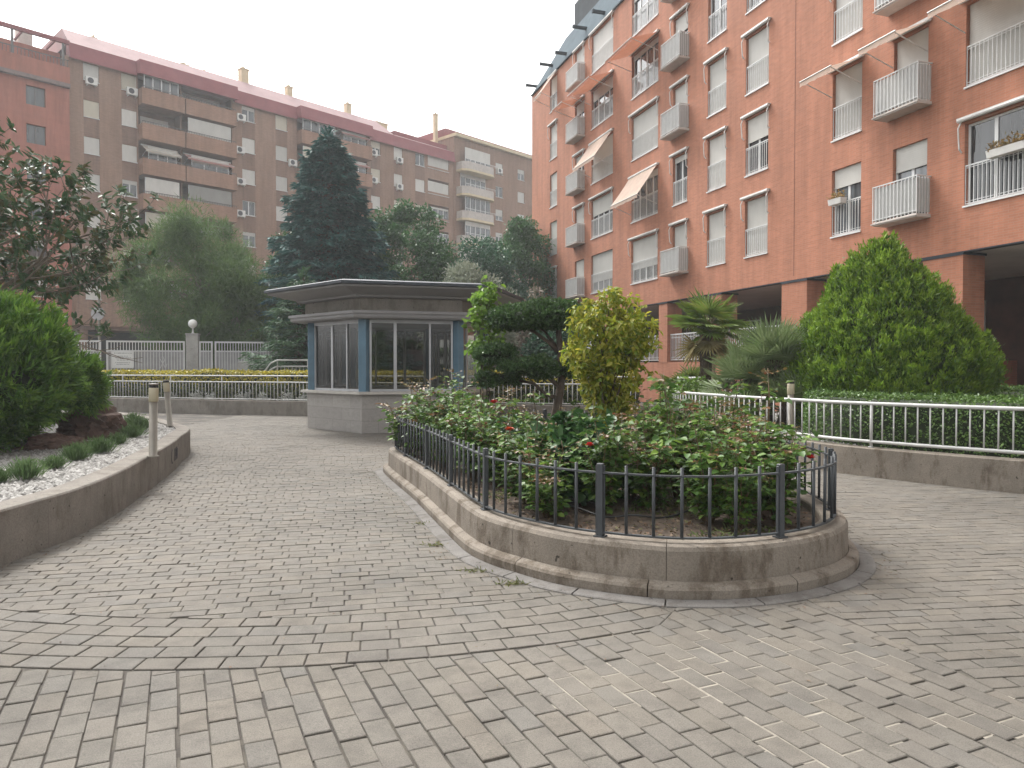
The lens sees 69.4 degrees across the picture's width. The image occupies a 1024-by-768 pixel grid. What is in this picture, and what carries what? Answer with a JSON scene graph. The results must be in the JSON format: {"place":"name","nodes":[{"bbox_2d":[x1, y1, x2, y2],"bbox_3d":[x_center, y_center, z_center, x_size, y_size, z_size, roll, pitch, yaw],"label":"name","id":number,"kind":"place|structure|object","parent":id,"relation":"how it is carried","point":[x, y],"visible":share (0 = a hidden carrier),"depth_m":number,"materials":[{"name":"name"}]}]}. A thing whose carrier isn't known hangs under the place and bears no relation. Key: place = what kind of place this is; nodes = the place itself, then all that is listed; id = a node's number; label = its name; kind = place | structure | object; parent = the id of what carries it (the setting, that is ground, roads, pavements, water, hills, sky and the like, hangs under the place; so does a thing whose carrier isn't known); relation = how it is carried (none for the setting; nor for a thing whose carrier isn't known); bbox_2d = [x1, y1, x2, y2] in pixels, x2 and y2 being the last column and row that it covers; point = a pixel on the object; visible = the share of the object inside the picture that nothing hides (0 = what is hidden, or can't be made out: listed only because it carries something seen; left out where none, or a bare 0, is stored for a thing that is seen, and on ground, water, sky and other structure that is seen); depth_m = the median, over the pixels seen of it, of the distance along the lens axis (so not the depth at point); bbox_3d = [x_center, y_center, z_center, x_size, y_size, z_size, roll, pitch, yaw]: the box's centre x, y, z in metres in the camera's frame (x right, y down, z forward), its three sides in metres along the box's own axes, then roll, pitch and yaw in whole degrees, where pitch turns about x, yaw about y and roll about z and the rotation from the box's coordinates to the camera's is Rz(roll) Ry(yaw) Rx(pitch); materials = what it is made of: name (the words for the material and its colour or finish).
{"place":"outdoors","nodes":[
{"label":"outdoors","id":0,"kind":"place"},
{"bbox_2d":[0,411,174,501],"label":"gravel ground","id":1,"kind":"structure","parent":0,"point":[59,470],"depth_m":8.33,"materials":[{"name":"grey gravel"}]},
{"bbox_2d":[0,455,52,480],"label":"lavender","id":2,"kind":"object","parent":1,"relation":"on","point":[28,468],"visible":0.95,"depth_m":7.52,"materials":[{"name":"green plant"}]},
{"bbox_2d":[12,432,87,450],"bbox_3d":[-6.607,0.900,10.617,0.654,0.407,0.928,0,1,0],"label":"lava rock","id":3,"kind":"object","parent":1,"relation":"on","point":[49,441],"visible":0.56,"depth_m":10.37,"materials":[{"name":"brown stone"}]},
{"bbox_2d":[0,284,119,454],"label":"juniper","id":4,"kind":"object","parent":1,"relation":"on","point":[48,374],"visible":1,"depth_m":10.00,"materials":[{"name":"green plant"}]},
{"bbox_2d":[54,440,102,460],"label":"lavender","id":5,"kind":"object","parent":1,"relation":"on","point":[74,451],"visible":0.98,"depth_m":9.07,"materials":[{"name":"green plant"}]},
{"bbox_2d":[0,117,164,386],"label":"magnolia tree","id":6,"kind":"object","parent":1,"relation":"on","point":[30,271],"visible":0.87,"depth_m":14.95,"materials":[{"name":"green plant"}]},
{"bbox_2d":[55,403,126,439],"bbox_3d":[-6.823,0.675,11.966,1.065,0.804,0.860,-1,1,-23],"label":"lava rock","id":7,"kind":"object","parent":1,"relation":"on","point":[109,421],"visible":0.48,"depth_m":11.72,"materials":[{"name":"brown stone"}]},
{"bbox_2d":[41,15,454,369],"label":"apartment building","id":8,"kind":"structure","parent":0,"point":[142,125],"depth_m":66.07,"materials":[{"name":"beige brick"}]},
{"bbox_2d":[145,177,179,198],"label":"window","id":9,"kind":"structure","parent":8,"relation":"in","point":[151,184],"depth_m":63.22,"materials":[{"name":"white plastic"}]},
{"bbox_2d":[188,117,230,142],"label":"window","id":10,"kind":"structure","parent":8,"relation":"in","point":[194,125],"depth_m":66.11,"materials":[{"name":"white plastic"}]},
{"bbox_2d":[188,185,230,206],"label":"window","id":11,"kind":"structure","parent":8,"relation":"in","point":[212,195],"depth_m":66.21,"materials":[{"name":"white plastic"}]},
{"bbox_2d":[0,0,597,347],"label":"sky","id":12,"kind":"structure","parent":0,"point":[470,63],"materials":[{"name":"white"}]},
{"bbox_2d":[0,411,1023,767],"bbox_3d":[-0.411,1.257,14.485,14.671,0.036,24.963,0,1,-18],"label":"path","id":13,"kind":"structure","parent":0,"point":[948,595],"depth_m":4.15,"materials":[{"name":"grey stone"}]},
{"bbox_2d":[0,412,189,566],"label":"retaining wall","id":14,"kind":"structure","parent":13,"relation":"on","point":[33,523],"depth_m":7.01,"materials":[{"name":"concrete"}]},
{"bbox_2d":[147,383,158,456],"bbox_3d":[-4.541,0.458,9.363,0.150,0.930,0.150,1,1,-9],"label":"bollard lamp","id":15,"kind":"object","parent":14,"relation":"on","point":[153,399],"visible":1,"depth_m":9.32,"materials":[{"name":"grey metal"}]},
{"bbox_2d":[107,398,657,421],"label":"retaining wall","id":16,"kind":"structure","parent":13,"relation":"on","point":[244,407],"depth_m":24.86,"materials":[{"name":"concrete"}]},
{"bbox_2d":[110,375,307,400],"bbox_3d":[-10.646,0.111,25.511,11.810,0.841,0.216,0,1,20],"label":"white railing","id":17,"kind":"object","parent":16,"relation":"on","point":[221,381],"visible":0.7,"depth_m":25.20,"materials":[{"name":"metal"}]},
{"bbox_2d":[369,376,635,403],"bbox_3d":[-0.601,0.179,22.279,8.558,0.841,0.311,0,1,14],"label":"white railing","id":18,"kind":"object","parent":16,"relation":"on","point":[525,384],"visible":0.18,"depth_m":21.87,"materials":[{"name":"metal"}]},
{"bbox_2d":[264,279,523,433],"bbox_3d":[-3.000,-0.721,19.889,6.673,3.699,6.768,0,1,0],"label":"kiosk","id":19,"kind":"object","parent":13,"relation":"on","point":[342,318],"visible":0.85,"depth_m":18.13,"materials":[{"name":"concrete"}]},
{"bbox_2d":[317,325,350,387],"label":"window","id":20,"kind":"structure","parent":19,"relation":"in","point":[323,332],"depth_m":20.19,"materials":[{"name":"grey glass"}]},
{"bbox_2d":[314,320,358,390],"bbox_3d":[-4.359,-0.698,18.459,2.024,1.724,0.060,1,2,43],"label":"window","id":21,"kind":"structure","parent":19,"relation":"in","point":[348,322],"depth_m":18.57,"materials":[{"name":"grey metal"}]},
{"bbox_2d":[356,328,424,386],"bbox_3d":[-3.561,-0.768,21.782,2.024,1.724,0.060,0,1,-16],"label":"window","id":22,"kind":"structure","parent":19,"relation":"in","point":[404,331],"depth_m":21.75,"materials":[{"name":"clear glass"}]},
{"bbox_2d":[369,319,452,391],"bbox_3d":[-2.439,-0.688,17.996,2.024,1.724,0.060,0,1,-16],"label":"window","id":23,"kind":"structure","parent":19,"relation":"in","point":[394,322],"depth_m":17.87,"materials":[{"name":"grey metal"}]},
{"bbox_2d":[431,327,478,387],"bbox_3d":[-1.641,-0.758,21.321,2.024,1.724,0.060,1,2,43],"label":"window","id":24,"kind":"structure","parent":19,"relation":"in","point":[441,338],"depth_m":21.63,"materials":[{"name":"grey glass"}]},
{"bbox_2d":[375,447,875,609],"bbox_3d":[0.794,1.203,8.813,4.107,0.382,8.125,0,1,-18],"label":"raised planter","id":25,"kind":"object","parent":13,"relation":"on","point":[828,559],"visible":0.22,"depth_m":5.32,"materials":[{"name":"concrete"}]},
{"bbox_2d":[376,379,440,452],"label":"rose bush","id":26,"kind":"object","parent":25,"relation":"on","point":[394,420],"visible":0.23,"depth_m":10.83,"materials":[{"name":"green plant"}]},
{"bbox_2d":[392,376,446,459],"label":"rose bush","id":27,"kind":"object","parent":25,"relation":"on","point":[416,416],"visible":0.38,"depth_m":10.08,"materials":[{"name":"green plant"}]},
{"bbox_2d":[409,388,467,468],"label":"rose bush","id":28,"kind":"object","parent":25,"relation":"on","point":[440,425],"visible":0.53,"depth_m":9.12,"materials":[{"name":"green plant"}]},
{"bbox_2d":[411,373,494,457],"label":"rose bush","id":29,"kind":"object","parent":25,"relation":"on","point":[446,410],"visible":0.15,"depth_m":10.28,"materials":[{"name":"green plant"}]},
{"bbox_2d":[444,390,500,479],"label":"rose bush","id":30,"kind":"object","parent":25,"relation":"on","point":[468,436],"visible":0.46,"depth_m":8.31,"materials":[{"name":"green plant"}]},
{"bbox_2d":[461,275,506,413],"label":"young tree","id":31,"kind":"object","parent":25,"relation":"on","point":[481,302],"visible":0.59,"depth_m":11.09,"materials":[{"name":"green plant"}]},
{"bbox_2d":[462,387,528,486],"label":"rose bush","id":32,"kind":"object","parent":25,"relation":"on","point":[485,441],"visible":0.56,"depth_m":7.74,"materials":[{"name":"green plant"}]},
{"bbox_2d":[477,413,561,504],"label":"rose bush","id":33,"kind":"object","parent":25,"relation":"on","point":[511,478],"visible":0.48,"depth_m":6.73,"materials":[{"name":"green plant"}]},
{"bbox_2d":[471,295,602,424],"bbox_3d":[0.393,-0.077,10.913,2.017,2.403,1.493,0,1,0],"label":"topiary tree","id":34,"kind":"object","parent":25,"relation":"on","point":[545,315],"visible":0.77,"depth_m":10.58,"materials":[{"name":"green plant"}]},
{"bbox_2d":[510,436,579,518],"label":"rose bush","id":35,"kind":"object","parent":25,"relation":"on","point":[546,499],"visible":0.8,"depth_m":6.11,"materials":[{"name":"green plant"}]},
{"bbox_2d":[517,408,629,505],"bbox_3d":[0.618,0.725,7.046,1.185,1.018,1.177,0,1,0],"label":"broad leafed shrub","id":36,"kind":"object","parent":25,"relation":"on","point":[562,434],"visible":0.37,"depth_m":6.82,"materials":[{"name":"green plant"}]},
{"bbox_2d":[564,405,640,514],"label":"rose bush","id":37,"kind":"object","parent":25,"relation":"on","point":[611,460],"visible":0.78,"depth_m":6.23,"materials":[{"name":"green plant"}]},
{"bbox_2d":[559,285,663,453],"bbox_3d":[1.105,0.007,8.268,1.169,2.245,1.136,0,1,0],"label":"japanese maple","id":38,"kind":"object","parent":25,"relation":"on","point":[621,350],"visible":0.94,"depth_m":8.13,"materials":[{"name":"yellow plant"}]},
{"bbox_2d":[394,409,836,539],"bbox_3d":[0.791,0.751,8.811,3.560,0.523,7.568,0,1,-18],"label":"iron fence","id":39,"kind":"object","parent":25,"relation":"on","point":[829,496],"visible":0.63,"depth_m":5.60,"materials":[{"name":"metal"}]},
{"bbox_2d":[480,489,785,539],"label":"ground weeds","id":40,"kind":"object","parent":25,"relation":"on","point":[668,514],"visible":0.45,"depth_m":6.30,"materials":[{"name":"green plant"}]},
{"bbox_2d":[465,475,809,539],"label":"leaf litter","id":41,"kind":"object","parent":25,"relation":"on","point":[632,527],"visible":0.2,"depth_m":6.00,"materials":[{"name":"brown plant"}]},
{"bbox_2d":[609,404,671,497],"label":"rose bush","id":42,"kind":"object","parent":25,"relation":"on","point":[647,433],"visible":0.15,"depth_m":7.05,"materials":[{"name":"green plant"}]},
{"bbox_2d":[621,401,691,507],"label":"rose bush","id":43,"kind":"object","parent":25,"relation":"on","point":[659,462],"visible":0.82,"depth_m":6.49,"materials":[{"name":"green plant"}]},
{"bbox_2d":[626,378,707,457],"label":"rose bush","id":44,"kind":"object","parent":25,"relation":"on","point":[674,404],"visible":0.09,"depth_m":8.26,"materials":[{"name":"green plant"}]},
{"bbox_2d":[628,373,723,497],"bbox_3d":[1.541,0.518,7.117,0.912,1.240,0.895,1,1,35],"label":"rose bush","id":45,"kind":"object","parent":25,"relation":"on","point":[681,431],"visible":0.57,"depth_m":7.06,"materials":[{"name":"green plant"}]},
{"bbox_2d":[650,411,758,522],"bbox_3d":[1.617,0.688,5.982,0.913,0.942,0.852,-1,1,-32],"label":"rose bush","id":46,"kind":"object","parent":25,"relation":"on","point":[700,491],"visible":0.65,"depth_m":5.93,"materials":[{"name":"green plant"}]},
{"bbox_2d":[672,396,748,484],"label":"rose bush","id":47,"kind":"object","parent":25,"relation":"on","point":[722,426],"visible":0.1,"depth_m":7.43,"materials":[{"name":"green plant"}]},
{"bbox_2d":[681,380,763,443],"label":"rose bush","id":48,"kind":"object","parent":25,"relation":"on","point":[736,390],"visible":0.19,"depth_m":8.14,"materials":[{"name":"green plant"}]},
{"bbox_2d":[701,446,775,530],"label":"rose bush","id":49,"kind":"object","parent":25,"relation":"on","point":[745,508],"visible":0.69,"depth_m":5.71,"materials":[{"name":"green plant"}]},
{"bbox_2d":[695,401,788,497],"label":"rose bush","id":50,"kind":"object","parent":25,"relation":"on","point":[745,438],"visible":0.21,"depth_m":6.43,"materials":[{"name":"green plant"}]},
{"bbox_2d":[726,367,807,503],"bbox_3d":[2.320,0.491,6.948,0.789,1.299,0.730,1,1,36],"label":"rose bush","id":51,"kind":"object","parent":25,"relation":"on","point":[791,431],"visible":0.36,"depth_m":6.88,"materials":[{"name":"green plant"}]},
{"bbox_2d":[730,417,823,524],"bbox_3d":[2.116,0.712,5.955,0.668,0.886,0.798,0,1,0],"label":"rose bush","id":52,"kind":"object","parent":25,"relation":"on","point":[788,458],"visible":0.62,"depth_m":5.88,"materials":[{"name":"green plant"}]},
{"bbox_2d":[607,629,827,703],"bbox_3d":[1.187,1.472,3.882,1.103,0.001,1.002,1,2,42],"label":"mortar patch","id":53,"kind":"object","parent":13,"relation":"on","point":[699,688],"visible":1,"depth_m":3.78,"materials":[{"name":"beige concrete"}]},
{"bbox_2d":[740,706,904,767],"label":"mortar patch","id":54,"kind":"object","parent":13,"relation":"on","point":[822,711],"visible":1,"depth_m":3.11,"materials":[{"name":"beige concrete"}]},
{"bbox_2d":[688,411,1023,493],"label":"retaining wall","id":55,"kind":"structure","parent":13,"relation":"on","point":[999,474],"depth_m":9.93,"materials":[{"name":"concrete"}]},
{"bbox_2d":[672,390,1023,454],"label":"white railing","id":56,"kind":"object","parent":55,"relation":"on","point":[871,441],"visible":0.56,"depth_m":10.47,"materials":[{"name":"metal"}]},
{"label":"ground","id":57,"kind":"structure","parent":0,"visible":0},
{"bbox_2d":[0,21,71,331],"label":"apartment building","id":58,"kind":"structure","parent":57,"relation":"on","point":[35,85],"depth_m":57.00,"materials":[{"name":"red brick"}]},
{"bbox_2d":[185,333,199,370],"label":"gate pillar","id":59,"kind":"structure","parent":57,"relation":"on","point":[192,350],"depth_m":31.78,"materials":[{"name":"concrete"}]},
{"bbox_2d":[103,195,282,363],"bbox_3d":[-15.193,-4.082,35.862,8.891,9.884,8.317,0,1,0],"label":"feathery tree","id":60,"kind":"object","parent":57,"relation":"on","point":[185,234],"visible":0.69,"depth_m":34.25,"materials":[{"name":"green plant"}]},
{"bbox_2d":[171,256,286,368],"bbox_3d":[-12.375,-2.519,34.995,6.862,6.812,5.612,0,1,-18],"label":"feathery tree","id":61,"kind":"object","parent":57,"relation":"on","point":[220,327],"visible":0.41,"depth_m":33.35,"materials":[{"name":"green plant"}]},
{"bbox_2d":[215,341,279,369],"bbox_3d":[-11.565,-0.520,32.445,2.750,2.670,0.062,0,1,-15],"label":"fence panel","id":62,"kind":"object","parent":57,"relation":"on","point":[227,360],"visible":0.27,"depth_m":32.26,"materials":[{"name":"white paint"}]},
{"bbox_2d":[238,266,372,373],"bbox_3d":[-8.283,-1.857,29.471,5.536,5.769,5.247,0,1,0],"label":"cedar tree","id":63,"kind":"object","parent":57,"relation":"on","point":[296,345],"visible":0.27,"depth_m":28.66,"materials":[{"name":"green plant"}]},
{"bbox_2d":[250,125,423,373],"bbox_3d":[-8.830,-5.730,35.758,9.244,13.248,9.352,0,1,0],"label":"blue spruce","id":64,"kind":"object","parent":57,"relation":"on","point":[343,241],"visible":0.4,"depth_m":34.30,"materials":[{"name":"green plant"}]},
{"bbox_2d":[360,198,460,352],"bbox_3d":[-5.273,-4.468,39.157,7.072,10.548,7.750,-1,1,-34],"label":"broadleaf tree","id":65,"kind":"object","parent":57,"relation":"on","point":[433,259],"visible":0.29,"depth_m":37.92,"materials":[{"name":"green plant"}]},
{"bbox_2d":[415,258,519,366],"bbox_3d":[-1.756,-1.970,28.400,4.229,5.956,3.826,0,1,0],"label":"silver shrub","id":66,"kind":"object","parent":57,"relation":"on","point":[463,272],"visible":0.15,"depth_m":28.16,"materials":[{"name":"green plant"}]},
{"bbox_2d":[419,128,531,286],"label":"apartment building","id":67,"kind":"structure","parent":57,"relation":"on","point":[492,188],"depth_m":91.18,"materials":[{"name":"beige brick"}]},
{"bbox_2d":[450,234,542,347],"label":"broadleaf tree","id":68,"kind":"object","parent":57,"relation":"on","point":[488,252],"visible":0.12,"depth_m":42.14,"materials":[{"name":"green plant"}]},
{"bbox_2d":[494,215,556,346],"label":"broadleaf tree","id":69,"kind":"object","parent":57,"relation":"on","point":[521,245],"visible":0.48,"depth_m":44.40,"materials":[{"name":"green plant"}]},
{"bbox_2d":[518,328,599,366],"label":"broadleaf tree","id":70,"kind":"object","parent":57,"relation":"on","point":[535,344],"visible":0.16,"depth_m":27.36,"materials":[{"name":"green plant"}]},
{"bbox_2d":[526,0,1023,410],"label":"apartment building","id":71,"kind":"structure","parent":57,"relation":"on","point":[681,148],"depth_m":25.15,"materials":[{"name":"orange brick"}]},
{"bbox_2d":[590,191,612,239],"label":"window","id":72,"kind":"structure","parent":71,"relation":"in","point":[602,220],"depth_m":38.23,"materials":[{"name":"white glass"}]},
{"bbox_2d":[591,249,612,293],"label":"window","id":73,"kind":"structure","parent":71,"relation":"in","point":[602,276],"depth_m":38.27,"materials":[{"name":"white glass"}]},
{"bbox_2d":[591,134,612,184],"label":"window","id":74,"kind":"structure","parent":71,"relation":"in","point":[602,169],"depth_m":38.04,"materials":[{"name":"white metal"}]},
{"bbox_2d":[591,75,612,130],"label":"window","id":75,"kind":"structure","parent":71,"relation":"in","point":[603,95],"depth_m":38.24,"materials":[{"name":"white glass"}]},
{"bbox_2d":[591,17,612,75],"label":"window","id":76,"kind":"structure","parent":71,"relation":"in","point":[603,40],"depth_m":38.11,"materials":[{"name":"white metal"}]},
{"bbox_2d":[630,234,657,284],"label":"window","id":77,"kind":"structure","parent":71,"relation":"in","point":[645,251],"depth_m":33.94,"materials":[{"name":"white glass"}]},
{"bbox_2d":[630,168,657,223],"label":"window","id":78,"kind":"structure","parent":71,"relation":"in","point":[644,208],"depth_m":33.78,"materials":[{"name":"white glass"}]},
{"bbox_2d":[631,102,657,161],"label":"window","id":79,"kind":"structure","parent":71,"relation":"in","point":[645,140],"depth_m":33.87,"materials":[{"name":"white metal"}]},
{"bbox_2d":[631,37,657,100],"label":"window","id":80,"kind":"structure","parent":71,"relation":"in","point":[646,61],"depth_m":33.90,"materials":[{"name":"white glass"}]},
{"bbox_2d":[632,0,658,36],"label":"window","id":81,"kind":"structure","parent":71,"relation":"in","point":[645,11],"depth_m":34.11,"materials":[{"name":"white glass"}]},
{"bbox_2d":[672,153,686,206],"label":"window","id":82,"kind":"structure","parent":71,"relation":"in","point":[680,182],"depth_m":31.05,"materials":[{"name":"white glass"}]},
{"bbox_2d":[706,210,725,267],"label":"window","id":83,"kind":"structure","parent":71,"relation":"in","point":[717,229],"depth_m":28.47,"materials":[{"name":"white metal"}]},
{"bbox_2d":[706,133,725,192],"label":"window","id":84,"kind":"structure","parent":71,"relation":"in","point":[717,168],"depth_m":28.41,"materials":[{"name":"white metal"}]},
{"bbox_2d":[706,55,726,118],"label":"window","id":85,"kind":"structure","parent":71,"relation":"in","point":[717,91],"depth_m":28.35,"materials":[{"name":"white metal"}]},
{"bbox_2d":[707,0,726,43],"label":"window","id":86,"kind":"structure","parent":71,"relation":"in","point":[718,17],"depth_m":28.39,"materials":[{"name":"white glass"}]},
{"bbox_2d":[743,195,767,258],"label":"window","id":87,"kind":"structure","parent":71,"relation":"in","point":[757,231],"depth_m":26.11,"materials":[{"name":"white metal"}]},
{"bbox_2d":[744,111,767,177],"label":"window","id":88,"kind":"structure","parent":71,"relation":"in","point":[757,149],"depth_m":26.07,"materials":[{"name":"white glass"}]},
{"bbox_2d":[744,26,768,96],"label":"window","id":89,"kind":"structure","parent":71,"relation":"in","point":[758,68],"depth_m":26.00,"materials":[{"name":"white metal"}]},
{"bbox_2d":[830,162,860,238],"bbox_3d":[9.988,-5.443,21.998,0.220,2.045,1.220,0,1,-18],"label":"window","id":90,"kind":"structure","parent":71,"relation":"in","point":[848,179],"depth_m":21.99,"materials":[{"name":"white glass"}]},
{"bbox_2d":[831,62,861,142],"bbox_3d":[9.988,-8.343,21.937,0.220,2.045,1.220,0,1,-18],"label":"window","id":91,"kind":"structure","parent":71,"relation":"in","point":[848,121],"depth_m":21.94,"materials":[{"name":"white metal"}]},
{"bbox_2d":[831,0,862,46],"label":"window","id":92,"kind":"structure","parent":71,"relation":"in","point":[849,13],"depth_m":21.94,"materials":[{"name":"white metal"}]},
{"bbox_2d":[896,139,926,217],"bbox_3d":[10.696,-5.397,19.810,0.220,2.045,1.160,0,1,-18],"label":"window","id":93,"kind":"structure","parent":71,"relation":"in","point":[911,160],"depth_m":19.82,"materials":[{"name":"white glass"}]},
{"bbox_2d":[897,27,928,106],"bbox_3d":[10.696,-8.296,19.749,0.220,2.045,1.160,0,1,-18],"label":"window","id":94,"kind":"structure","parent":71,"relation":"in","point":[908,53],"depth_m":19.74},
{"bbox_2d":[962,106,1023,207],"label":"window","id":95,"kind":"structure","parent":71,"relation":"in","point":[989,180],"depth_m":17.58,"materials":[{"name":"white glass"}]},
{"bbox_2d":[964,0,1023,89],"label":"window","id":96,"kind":"structure","parent":71,"relation":"in","point":[996,46],"depth_m":17.51,"materials":[{"name":"white metal"}]},
{"bbox_2d":[985,130,1023,158],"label":"flower box","id":97,"kind":"object","parent":71,"relation":"attached to","point":[1016,145],"visible":1,"depth_m":16.96,"materials":[{"name":"white plastic"}]},
{"label":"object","id":98,"kind":"structure","parent":0,"visible":0},
{"bbox_2d":[106,340,184,373],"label":"sliding gate","id":99,"kind":"structure","parent":98,"relation":"on","point":[162,359],"depth_m":31.48,"materials":[{"name":"white metal"}]},
{"bbox_2d":[101,368,642,404],"bbox_3d":[-6.689,0.047,25.518,22.373,1.277,2.254,0,1,18],"label":"golden hedge","id":100,"kind":"object","parent":98,"relation":"on","point":[184,390],"visible":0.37,"depth_m":25.39,"materials":[{"name":"yellow plant"}]},
{"label":"bed ground","id":101,"kind":"structure","parent":0,"visible":0},
{"bbox_2d":[656,374,708,414],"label":"shrub","id":102,"kind":"object","parent":101,"relation":"on","point":[692,384],"visible":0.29,"depth_m":16.26,"materials":[{"name":"green plant"}]},
{"bbox_2d":[665,286,754,388],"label":"palm tree","id":103,"kind":"object","parent":101,"relation":"on","point":[706,342],"visible":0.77,"depth_m":16.77,"materials":[{"name":"green plant"}]},
{"bbox_2d":[696,313,817,426],"bbox_3d":[5.096,-0.237,14.725,2.991,2.505,2.673,1,1,33],"label":"fan palm bush","id":104,"kind":"object","parent":101,"relation":"on","point":[765,347],"visible":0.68,"depth_m":14.37,"materials":[{"name":"green plant"}]},
{"bbox_2d":[777,230,1011,427],"bbox_3d":[7.155,-0.886,14.245,4.054,4.131,4.303,0,1,0],"label":"thuja","id":105,"kind":"object","parent":101,"relation":"on","point":[885,315],"visible":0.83,"depth_m":13.07,"materials":[{"name":"green plant"}]},
{"bbox_2d":[795,384,1023,458],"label":"clipped hedge","id":106,"kind":"object","parent":101,"relation":"on","point":[1011,396],"visible":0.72,"depth_m":10.54,"materials":[{"name":"green plant"}]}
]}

